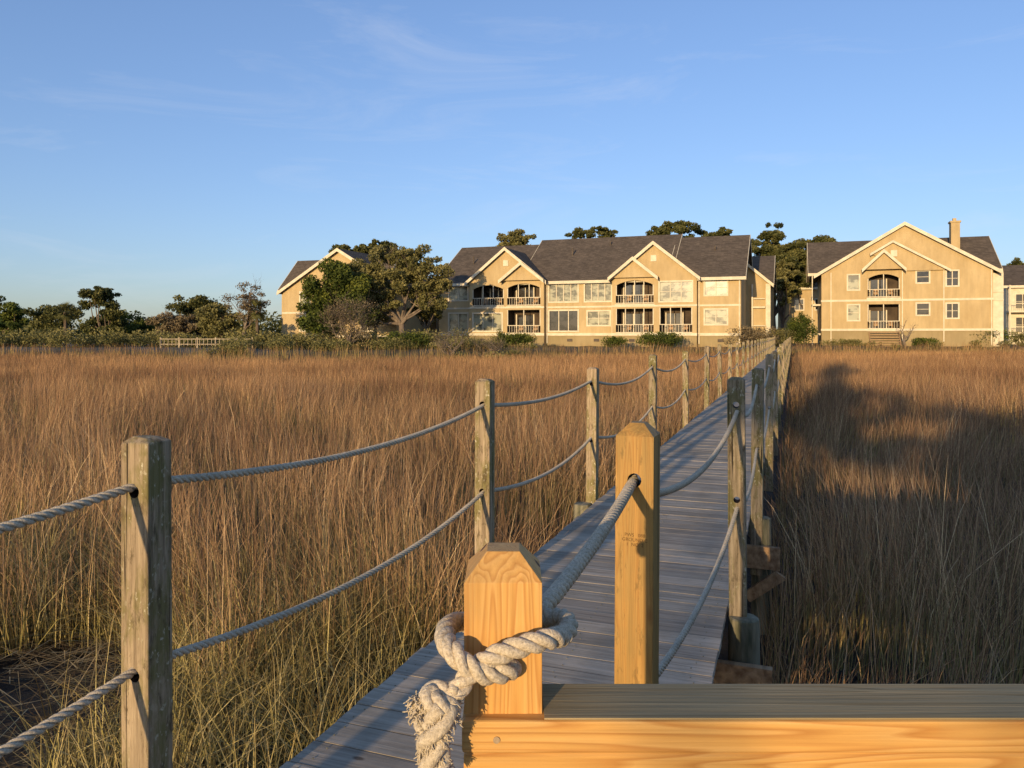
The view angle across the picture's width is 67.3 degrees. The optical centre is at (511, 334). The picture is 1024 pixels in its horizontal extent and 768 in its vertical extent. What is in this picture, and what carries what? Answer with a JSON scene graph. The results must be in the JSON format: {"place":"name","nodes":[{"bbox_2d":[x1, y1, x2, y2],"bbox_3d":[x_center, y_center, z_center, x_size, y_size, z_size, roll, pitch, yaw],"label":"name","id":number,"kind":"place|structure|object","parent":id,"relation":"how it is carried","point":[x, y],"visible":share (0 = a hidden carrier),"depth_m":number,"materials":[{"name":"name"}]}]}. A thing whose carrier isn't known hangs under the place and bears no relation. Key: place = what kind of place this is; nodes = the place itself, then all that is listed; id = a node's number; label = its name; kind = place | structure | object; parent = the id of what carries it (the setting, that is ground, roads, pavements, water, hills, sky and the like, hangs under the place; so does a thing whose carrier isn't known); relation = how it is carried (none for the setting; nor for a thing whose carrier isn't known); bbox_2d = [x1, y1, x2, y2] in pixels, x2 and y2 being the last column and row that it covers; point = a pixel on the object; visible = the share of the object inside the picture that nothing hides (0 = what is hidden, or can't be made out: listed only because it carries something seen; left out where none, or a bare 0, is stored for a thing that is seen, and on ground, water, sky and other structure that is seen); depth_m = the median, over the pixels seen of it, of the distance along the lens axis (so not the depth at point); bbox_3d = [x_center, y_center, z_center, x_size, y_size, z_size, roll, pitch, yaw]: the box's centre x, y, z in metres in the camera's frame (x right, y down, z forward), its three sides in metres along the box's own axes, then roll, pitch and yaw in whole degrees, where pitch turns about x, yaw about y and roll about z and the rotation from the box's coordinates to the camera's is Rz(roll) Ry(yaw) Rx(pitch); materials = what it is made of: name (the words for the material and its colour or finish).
{"place":"outdoors","nodes":[
{"label":"outdoors","id":0,"kind":"place"},
{"bbox_2d":[0,334,1023,767],"bbox_3d":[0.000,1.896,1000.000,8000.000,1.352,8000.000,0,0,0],"label":"ground","id":1,"kind":"structure","parent":0,"point":[8,688],"depth_m":6.46,"materials":[{"name":"soil"}]},
{"bbox_2d":[0,296,37,345],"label":"oak tree","id":2,"kind":"object","parent":1,"relation":"on","point":[11,316],"visible":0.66,"depth_m":88.88,"materials":[{"name":"green plant"}]},
{"bbox_2d":[21,304,84,345],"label":"oak tree","id":3,"kind":"object","parent":1,"relation":"on","point":[43,316],"visible":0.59,"depth_m":87.42,"materials":[{"name":"green plant"}]},
{"bbox_2d":[54,302,77,345],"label":"palm tree","id":4,"kind":"object","parent":1,"relation":"on","point":[65,317],"visible":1,"depth_m":83.84,"materials":[{"name":"green plant"}]},
{"bbox_2d":[77,286,131,344],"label":"pine tree","id":5,"kind":"object","parent":1,"relation":"on","point":[100,296],"visible":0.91,"depth_m":84.72,"materials":[{"name":"green plant"}]},
{"bbox_2d":[91,309,161,344],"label":"oak tree","id":6,"kind":"object","parent":1,"relation":"on","point":[136,324],"visible":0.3,"depth_m":91.31,"materials":[{"name":"green plant"}]},
{"bbox_2d":[144,302,200,345],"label":"oak tree","id":7,"kind":"object","parent":1,"relation":"on","point":[176,323],"visible":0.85,"depth_m":85.45,"materials":[{"name":"green plant"}]},
{"bbox_2d":[165,294,235,343],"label":"pine tree","id":8,"kind":"object","parent":1,"relation":"on","point":[196,302],"visible":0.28,"depth_m":97.61,"materials":[{"name":"green plant"}]},
{"bbox_2d":[160,337,252,347],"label":"marsh fence","id":9,"kind":"object","parent":1,"relation":"on","point":[195,344],"visible":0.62,"depth_m":73.95,"materials":[{"name":"brown wood"}]},
{"bbox_2d":[185,302,236,343],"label":"oak tree","id":10,"kind":"object","parent":1,"relation":"on","point":[200,330],"visible":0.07,"depth_m":87.66,"materials":[{"name":"green plant"}]},
{"bbox_2d":[194,303,254,340],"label":"oak tree","id":11,"kind":"object","parent":1,"relation":"on","point":[216,319],"visible":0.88,"depth_m":81.81,"materials":[{"name":"green plant"}]},
{"bbox_2d":[219,276,270,339],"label":"oak tree","id":12,"kind":"object","parent":1,"relation":"on","point":[246,297],"visible":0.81,"depth_m":79.97,"materials":[{"name":"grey plant"}]},
{"bbox_2d":[247,298,267,346],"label":"palm tree","id":13,"kind":"object","parent":1,"relation":"on","point":[256,315],"visible":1,"depth_m":78.84,"materials":[{"name":"green plant"}]},
{"bbox_2d":[272,331,331,349],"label":"round bush","id":14,"kind":"object","parent":1,"relation":"on","point":[297,338],"visible":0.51,"depth_m":65.71,"materials":[{"name":"green plant"}]},
{"bbox_2d":[295,257,379,339],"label":"cedar tree","id":15,"kind":"object","parent":1,"relation":"on","point":[340,279],"visible":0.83,"depth_m":72.74,"materials":[{"name":"green plant"}]},
{"bbox_2d":[313,289,383,348],"bbox_3d":[-13.756,-1.310,65.775,6.390,6.050,6.738,0,0,0],"label":"bare shrub tree","id":16,"kind":"object","parent":1,"relation":"on","point":[348,315],"visible":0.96,"depth_m":64.97,"materials":[{"name":"grey plant"}]},
{"bbox_2d":[328,243,376,253],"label":"pine tree","id":17,"kind":"object","parent":1,"relation":"on","point":[362,248],"visible":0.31,"depth_m":99.03,"materials":[{"name":"green plant"}]},
{"bbox_2d":[277,248,438,345],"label":"apartment building","id":18,"kind":"structure","parent":1,"relation":"on","point":[290,289],"depth_m":90.12,"materials":[{"name":"beige paint"}]},
{"bbox_2d":[299,291,310,305],"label":"window","id":19,"kind":"structure","parent":18,"relation":"in","point":[300,299],"depth_m":89.97,"materials":[{"name":"white glass"}]},
{"bbox_2d":[359,265,396,344],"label":"oak tree","id":20,"kind":"object","parent":1,"relation":"on","point":[385,320],"visible":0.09,"depth_m":83.38,"materials":[{"name":"green plant"}]},
{"bbox_2d":[0,309,777,340],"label":"wood","id":21,"kind":"object","parent":1,"relation":"on","point":[277,327],"visible":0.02,"depth_m":141.92,"materials":[{"name":"plant"}]},
{"bbox_2d":[342,240,454,334],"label":"oak tree","id":22,"kind":"object","parent":1,"relation":"on","point":[401,276],"visible":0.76,"depth_m":76.18,"materials":[{"name":"green plant"}]},
{"bbox_2d":[371,239,432,267],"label":"pine tree","id":23,"kind":"object","parent":1,"relation":"on","point":[388,247],"visible":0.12,"depth_m":99.11,"materials":[{"name":"green plant"}]},
{"bbox_2d":[378,330,436,349],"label":"round bush","id":24,"kind":"object","parent":1,"relation":"on","point":[418,338],"visible":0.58,"depth_m":66.37,"materials":[{"name":"green plant"}]},
{"bbox_2d":[406,275,444,345],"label":"oak tree","id":25,"kind":"object","parent":1,"relation":"on","point":[426,320],"visible":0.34,"depth_m":80.84,"materials":[{"name":"green plant"}]},
{"bbox_2d":[429,326,472,357],"bbox_3d":[-5.136,0.762,60.214,3.585,3.207,4.340,0,0,32],"label":"bush","id":26,"kind":"object","parent":1,"relation":"on","point":[445,340],"visible":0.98,"depth_m":60.17,"materials":[{"name":"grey plant"}]},
{"bbox_2d":[468,333,505,357],"bbox_3d":[-1.991,1.057,62.314,3.395,2.749,4.074,0,0,0],"label":"bush","id":27,"kind":"object","parent":1,"relation":"on","point":[491,346],"visible":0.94,"depth_m":61.73,"materials":[{"name":"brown plant"}]},
{"bbox_2d":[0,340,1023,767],"bbox_3d":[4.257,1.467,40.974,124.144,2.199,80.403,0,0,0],"label":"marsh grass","id":28,"kind":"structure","parent":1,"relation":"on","point":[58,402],"depth_m":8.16,"materials":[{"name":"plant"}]},
{"bbox_2d":[0,326,1023,358],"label":"shrubs","id":29,"kind":"object","parent":1,"relation":"on","point":[267,339],"visible":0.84,"depth_m":74.92,"materials":[{"name":"green plant"}]},
{"bbox_2d":[490,329,536,346],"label":"round bush","id":30,"kind":"object","parent":1,"relation":"on","point":[526,339],"visible":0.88,"depth_m":76.44,"materials":[{"name":"green plant"}]},
{"bbox_2d":[496,228,536,245],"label":"oak tree","id":31,"kind":"object","parent":1,"relation":"on","point":[515,237],"visible":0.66,"depth_m":119.63,"materials":[{"name":"green plant"}]},
{"bbox_2d":[280,349,785,767],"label":"walkway","id":32,"kind":"structure","parent":1,"relation":"on","point":[372,728],"depth_m":4.07,"materials":[{"name":"grey wood"}]},
{"bbox_2d":[121,435,172,767],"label":"railing post","id":33,"kind":"object","parent":32,"relation":"attached to","point":[146,634],"visible":0.98,"depth_m":2.07,"materials":[{"name":"grey wood"}]},
{"bbox_2d":[0,339,771,533],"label":"rail rope","id":34,"kind":"object","parent":33,"relation":"attached to","point":[35,517],"visible":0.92,"depth_m":2.51,"materials":[{"name":"fabric"}]},
{"bbox_2d":[475,378,494,553],"bbox_3d":[-0.157,1.078,4.417,0.093,1.649,0.093,0,-1,18],"label":"railing post","id":35,"kind":"object","parent":32,"relation":"attached to","point":[485,467],"visible":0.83,"depth_m":4.38,"materials":[{"name":"brown wood"}]},
{"bbox_2d":[586,367,598,504],"bbox_3d":[0.707,1.113,6.768,0.092,1.649,0.093,0,0,22],"label":"railing post","id":36,"kind":"object","parent":32,"relation":"attached to","point":[592,446],"visible":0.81,"depth_m":6.73,"materials":[{"name":"brown wood"}]},
{"bbox_2d":[614,421,659,683],"bbox_3d":[0.305,1.038,1.889,0.092,1.645,0.093,0,0,20],"label":"railing post","id":37,"kind":"object","parent":32,"relation":"attached to","point":[637,548],"visible":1,"depth_m":1.85,"materials":[{"name":"brown wood"}]},
{"bbox_2d":[659,379,778,676],"bbox_3d":[13.303,0.979,37.155,0.109,0.178,75.175,0,0,20],"label":"rail rope","id":38,"kind":"object","parent":37,"relation":"attached to","point":[670,654],"visible":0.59,"depth_m":3.04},
{"bbox_2d":[649,354,656,429],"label":"railing post","id":39,"kind":"object","parent":32,"relation":"attached to","point":[653,391],"visible":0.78,"depth_m":9.64,"materials":[{"name":"brown wood"}]},
{"bbox_2d":[682,351,688,426],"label":"railing post","id":40,"kind":"object","parent":32,"relation":"attached to","point":[685,385],"visible":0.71,"depth_m":12.60,"materials":[{"name":"brown wood"}]},
{"bbox_2d":[704,346,709,408],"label":"railing post","id":41,"kind":"object","parent":32,"relation":"attached to","point":[706,374],"visible":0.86,"depth_m":15.65,"materials":[{"name":"brown wood"}]},
{"bbox_2d":[717,344,721,397],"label":"railing post","id":42,"kind":"object","parent":32,"relation":"attached to","point":[719,356],"visible":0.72,"depth_m":18.47,"materials":[{"name":"brown wood"}]},
{"bbox_2d":[728,344,731,378],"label":"railing post","id":43,"kind":"object","parent":32,"relation":"attached to","point":[730,360],"visible":0.71,"depth_m":21.33,"materials":[{"name":"brown wood"}]},
{"bbox_2d":[0,345,771,758],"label":"rail rope","id":44,"kind":"object","parent":43,"relation":"attached to","point":[8,747],"visible":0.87,"depth_m":2.49,"materials":[{"name":"fabric"}]},
{"bbox_2d":[727,377,746,616],"bbox_3d":[1.189,1.048,4.059,0.092,1.649,0.093,-1,0,18],"label":"railing post","id":45,"kind":"object","parent":32,"relation":"attached to","point":[737,543],"visible":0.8,"depth_m":4.02,"materials":[{"name":"grey wood"}]},
{"bbox_2d":[736,343,738,376],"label":"railing post","id":46,"kind":"object","parent":32,"relation":"attached to","point":[737,360],"visible":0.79,"depth_m":24.19,"materials":[{"name":"brown wood"}]},
{"bbox_2d":[742,342,744,376],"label":"railing post","id":47,"kind":"object","parent":32,"relation":"attached to","point":[743,360],"visible":0.79,"depth_m":27.05,"materials":[{"name":"brown wood"}]},
{"bbox_2d":[747,340,748,372],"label":"railing post","id":48,"kind":"object","parent":32,"relation":"attached to","point":[748,356],"visible":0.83,"depth_m":29.93,"materials":[{"name":"brown wood"}]},
{"bbox_2d":[751,341,752,369],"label":"railing post","id":49,"kind":"object","parent":32,"relation":"attached to","point":[752,355],"visible":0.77,"depth_m":32.79,"materials":[{"name":"brown wood"}]},
{"bbox_2d":[754,340,755,366],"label":"railing post","id":50,"kind":"object","parent":32,"relation":"attached to","point":[754,353],"visible":0.77,"depth_m":35.66,"materials":[{"name":"brown wood"}]},
{"bbox_2d":[750,368,763,575],"bbox_3d":[1.961,1.091,6.151,0.092,1.649,0.093,0,0,22],"label":"railing post","id":51,"kind":"object","parent":32,"relation":"attached to","point":[757,426],"visible":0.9,"depth_m":6.11,"materials":[{"name":"grey wood"}]},
{"bbox_2d":[757,339,758,364],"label":"railing post","id":52,"kind":"object","parent":32,"relation":"attached to","point":[758,351],"visible":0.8,"depth_m":38.51,"materials":[{"name":"brown wood"}]},
{"bbox_2d":[760,339,761,361],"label":"railing post","id":53,"kind":"object","parent":32,"relation":"attached to","point":[761,350],"visible":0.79,"depth_m":41.38,"materials":[{"name":"brown wood"}]},
{"bbox_2d":[765,354,773,491],"bbox_3d":[3.092,1.060,9.247,0.092,1.649,0.093,0,1,19],"label":"railing post","id":54,"kind":"object","parent":32,"relation":"attached to","point":[769,433],"visible":0.85,"depth_m":9.21,"materials":[{"name":"grey wood"}]},
{"bbox_2d":[660,354,778,496],"bbox_3d":[13.303,0.473,37.155,0.109,0.178,75.175,0,0,20],"label":"rail rope","id":55,"kind":"object","parent":54,"relation":"attached to","point":[700,471],"visible":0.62,"depth_m":3.15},
{"bbox_2d":[772,351,777,455],"bbox_3d":[4.155,1.088,12.163,0.093,1.649,0.093,0,0,19],"label":"railing post","id":56,"kind":"object","parent":32,"relation":"attached to","point":[775,413],"visible":0.7,"depth_m":12.12,"materials":[{"name":"grey wood"}]},
{"bbox_2d":[777,347,781,430],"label":"railing post","id":57,"kind":"object","parent":32,"relation":"attached to","point":[779,350],"visible":0.77,"depth_m":15.17,"materials":[{"name":"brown wood"}]},
{"bbox_2d":[779,344,782,413],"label":"railing post","id":58,"kind":"object","parent":32,"relation":"attached to","point":[781,345],"visible":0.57,"depth_m":17.98,"materials":[{"name":"brown wood"}]},
{"bbox_2d":[782,343,784,403],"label":"railing post","id":59,"kind":"object","parent":32,"relation":"attached to","point":[783,373],"visible":0.62,"depth_m":20.85,"materials":[{"name":"brown wood"}]},
{"bbox_2d":[784,342,785,395],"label":"railing post","id":60,"kind":"object","parent":32,"relation":"attached to","point":[785,368],"visible":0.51,"depth_m":23.70,"materials":[{"name":"brown wood"}]},
{"bbox_2d":[785,340,786,374],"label":"railing post","id":61,"kind":"object","parent":32,"relation":"attached to","point":[786,357],"visible":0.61,"depth_m":29.44,"materials":[{"name":"brown wood"}]},
{"bbox_2d":[787,340,787,378],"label":"railing post","id":62,"kind":"object","parent":32,"relation":"attached to","point":[787,359],"visible":0.45,"depth_m":32.30,"materials":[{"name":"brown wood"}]},
{"bbox_2d":[787,339,788,371],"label":"railing post","id":63,"kind":"object","parent":32,"relation":"attached to","point":[788,355],"visible":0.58,"depth_m":38.02,"materials":[{"name":"brown wood"}]},
{"bbox_2d":[564,226,604,238],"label":"pine tree","id":64,"kind":"object","parent":1,"relation":"on","point":[579,232],"visible":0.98,"depth_m":119.03,"materials":[{"name":"green plant"}]},
{"bbox_2d":[597,226,617,237],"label":"pine tree","id":65,"kind":"object","parent":1,"relation":"on","point":[609,232],"visible":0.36,"depth_m":120.25,"materials":[{"name":"green plant"}]},
{"bbox_2d":[439,234,776,346],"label":"apartment building","id":66,"kind":"structure","parent":1,"relation":"on","point":[709,291],"depth_m":84.47,"materials":[{"name":"beige paint"}]},
{"bbox_2d":[448,286,468,301],"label":"window","id":67,"kind":"structure","parent":66,"relation":"in","point":[458,293],"depth_m":88.77,"materials":[{"name":"grey glass"}]},
{"bbox_2d":[448,312,468,332],"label":"window","id":68,"kind":"structure","parent":66,"relation":"in","point":[461,319],"depth_m":88.77,"materials":[{"name":"grey glass"}]},
{"bbox_2d":[472,312,502,331],"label":"window","id":69,"kind":"structure","parent":66,"relation":"in","point":[481,321],"depth_m":86.73,"materials":[{"name":"grey glass"}]},
{"bbox_2d":[548,283,578,302],"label":"window","id":70,"kind":"structure","parent":66,"relation":"in","point":[557,293],"depth_m":84.48,"materials":[{"name":"white glass"}]},
{"bbox_2d":[548,309,578,331],"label":"window","id":71,"kind":"structure","parent":66,"relation":"in","point":[567,320],"depth_m":84.48,"materials":[{"name":"grey glass"}]},
{"bbox_2d":[584,283,611,302],"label":"window","id":72,"kind":"structure","parent":66,"relation":"in","point":[593,292],"depth_m":83.13,"materials":[{"name":"white glass"}]},
{"bbox_2d":[586,310,610,325],"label":"window","id":73,"kind":"structure","parent":66,"relation":"in","point":[593,317],"depth_m":83.09,"materials":[{"name":"white glass"}]},
{"bbox_2d":[658,280,692,302],"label":"window","id":74,"kind":"structure","parent":66,"relation":"in","point":[671,290],"depth_m":79.51,"materials":[{"name":"white glass"}]},
{"bbox_2d":[703,280,727,295],"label":"window","id":75,"kind":"structure","parent":66,"relation":"in","point":[710,287],"depth_m":78.91,"materials":[{"name":"white glass"}]},
{"bbox_2d":[703,308,727,325],"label":"window","id":76,"kind":"structure","parent":66,"relation":"in","point":[711,316],"depth_m":78.88,"materials":[{"name":"white glass"}]},
{"bbox_2d":[601,335,628,347],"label":"round bush","id":77,"kind":"object","parent":1,"relation":"on","point":[615,341],"visible":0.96,"depth_m":76.84,"materials":[{"name":"green plant"}]},
{"bbox_2d":[635,331,686,347],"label":"round bush","id":78,"kind":"object","parent":1,"relation":"on","point":[663,338],"visible":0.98,"depth_m":74.95,"materials":[{"name":"green plant"}]},
{"bbox_2d":[645,220,706,237],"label":"pine tree","id":79,"kind":"object","parent":1,"relation":"on","point":[666,228],"visible":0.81,"depth_m":119.54,"materials":[{"name":"green plant"}]},
{"bbox_2d":[701,227,732,236],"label":"pine tree","id":80,"kind":"object","parent":1,"relation":"on","point":[721,231],"visible":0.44,"depth_m":119.31,"materials":[{"name":"green plant"}]},
{"bbox_2d":[722,325,779,345],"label":"round bush","id":81,"kind":"object","parent":1,"relation":"on","point":[752,335],"visible":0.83,"depth_m":78.34,"materials":[{"name":"brown plant"}]},
{"bbox_2d":[764,328,796,345],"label":"round bush","id":82,"kind":"object","parent":1,"relation":"on","point":[782,337],"visible":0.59,"depth_m":83.95,"materials":[{"name":"green plant"}]},
{"bbox_2d":[751,222,816,332],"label":"pine tree","id":83,"kind":"object","parent":1,"relation":"on","point":[770,245],"visible":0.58,"depth_m":112.64,"materials":[{"name":"green plant"}]},
{"bbox_2d":[774,259,799,335],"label":"oak tree","id":84,"kind":"object","parent":1,"relation":"on","point":[784,275],"visible":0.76,"depth_m":107.22,"materials":[{"name":"green plant"}]},
{"bbox_2d":[778,273,817,342],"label":"apartment building","id":85,"kind":"structure","parent":1,"relation":"on","point":[805,297],"depth_m":114.00,"materials":[{"name":"beige paint"}]},
{"bbox_2d":[794,298,803,310],"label":"window","id":86,"kind":"structure","parent":85,"relation":"in","point":[797,307],"depth_m":114.36,"materials":[{"name":"white glass"}]},
{"bbox_2d":[814,298,817,310],"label":"window","id":87,"kind":"structure","parent":85,"relation":"in","point":[815,299],"depth_m":113.54,"materials":[{"name":"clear glass"}]},
{"bbox_2d":[785,311,817,345],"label":"round bush","id":88,"kind":"object","parent":1,"relation":"on","point":[801,328],"visible":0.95,"depth_m":84.52,"materials":[{"name":"green plant"}]},
{"bbox_2d":[783,235,837,308],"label":"pine tree","id":89,"kind":"object","parent":1,"relation":"on","point":[802,263],"visible":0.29,"depth_m":113.75,"materials":[{"name":"green plant"}]},
{"bbox_2d":[835,339,861,346],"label":"round bush","id":90,"kind":"object","parent":1,"relation":"on","point":[855,342],"visible":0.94,"depth_m":82.73,"materials":[{"name":"green plant"}]},
{"bbox_2d":[806,218,1003,346],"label":"apartment building","id":91,"kind":"structure","parent":1,"relation":"on","point":[949,290],"depth_m":85.04,"materials":[{"name":"beige paint"}]},
{"bbox_2d":[847,274,859,290],"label":"window","id":92,"kind":"structure","parent":91,"relation":"in","point":[853,280],"depth_m":86.93,"materials":[{"name":"white glass"}]},
{"bbox_2d":[847,304,859,321],"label":"window","id":93,"kind":"structure","parent":91,"relation":"in","point":[853,310],"depth_m":86.95,"materials":[{"name":"white glass"}]},
{"bbox_2d":[915,270,929,283],"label":"window","id":94,"kind":"structure","parent":91,"relation":"in","point":[922,276],"depth_m":84.54,"materials":[{"name":"clear glass"}]},
{"bbox_2d":[915,302,929,315],"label":"window","id":95,"kind":"structure","parent":91,"relation":"in","point":[921,308],"depth_m":84.54,"materials":[{"name":"clear glass"}]},
{"bbox_2d":[945,269,959,286],"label":"window","id":96,"kind":"structure","parent":91,"relation":"in","point":[952,278],"depth_m":83.49,"materials":[{"name":"clear glass"}]},
{"bbox_2d":[945,302,959,318],"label":"window","id":97,"kind":"structure","parent":91,"relation":"in","point":[952,309],"depth_m":83.49,"materials":[{"name":"clear glass"}]},
{"bbox_2d":[894,321,917,346],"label":"bare shrub tree","id":98,"kind":"object","parent":1,"relation":"on","point":[904,337],"visible":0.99,"depth_m":81.95,"materials":[{"name":"brown plant"}]},
{"bbox_2d":[911,337,939,345],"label":"round bush","id":99,"kind":"object","parent":1,"relation":"on","point":[921,340],"visible":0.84,"depth_m":83.65,"materials":[{"name":"green plant"}]},
{"bbox_2d":[966,329,1015,344],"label":"round bush","id":100,"kind":"object","parent":1,"relation":"on","point":[1005,336],"visible":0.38,"depth_m":82.62,"materials":[{"name":"green plant"}]},
{"bbox_2d":[1002,265,1023,343],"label":"apartment building","id":101,"kind":"structure","parent":1,"relation":"on","point":[1014,297],"depth_m":99.73,"materials":[{"name":"beige paint"}]},
{"bbox_2d":[1015,293,1023,309],"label":"window","id":102,"kind":"structure","parent":101,"relation":"in","point":[1019,297],"depth_m":99.56,"materials":[{"name":"clear glass"}]},
{"bbox_2d":[1015,316,1023,333],"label":"window","id":103,"kind":"structure","parent":101,"relation":"in","point":[1019,320],"depth_m":99.56,"materials":[{"name":"clear glass"}]},
{"bbox_2d":[1006,257,1023,264],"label":"pine tree","id":104,"kind":"object","parent":1,"relation":"on","point":[1016,262],"visible":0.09,"depth_m":117.39,"materials":[{"name":"green plant"}]},
{"bbox_2d":[1009,331,1023,344],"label":"round bush","id":105,"kind":"object","parent":1,"relation":"on","point":[1020,336],"visible":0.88,"depth_m":85.91,"materials":[{"name":"green plant"}]},
{"bbox_3d":[1.375,1.250,-2.319,6.450,2.400,6.562,0,0,0],"label":"pier head","id":106,"kind":"object","parent":1,"relation":"on","visible":0},
{"bbox_2d":[464,543,541,713],"bbox_3d":[-0.011,0.847,0.952,0.092,1.167,0.092,0,0,0],"label":"rail end post","id":107,"kind":"object","parent":106,"relation":"on","point":[502,592],"visible":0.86,"depth_m":0.91,"materials":[{"name":"brown wood"}]},
{"bbox_2d":[403,474,638,767],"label":"tied rope","id":108,"kind":"object","parent":107,"relation":"attached to","point":[436,707],"visible":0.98,"depth_m":0.87,"materials":[{"name":"fabric"}]},
{"bbox_2d":[462,684,1023,767],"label":"timber railing","id":109,"kind":"object","parent":106,"relation":"on","point":[776,726],"visible":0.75,"depth_m":0.89,"materials":[{"name":"brown wood"}]},
{"bbox_2d":[0,0,1023,331],"label":"sky","id":110,"kind":"structure","parent":0,"point":[152,152],"materials":[{"name":"blue"}]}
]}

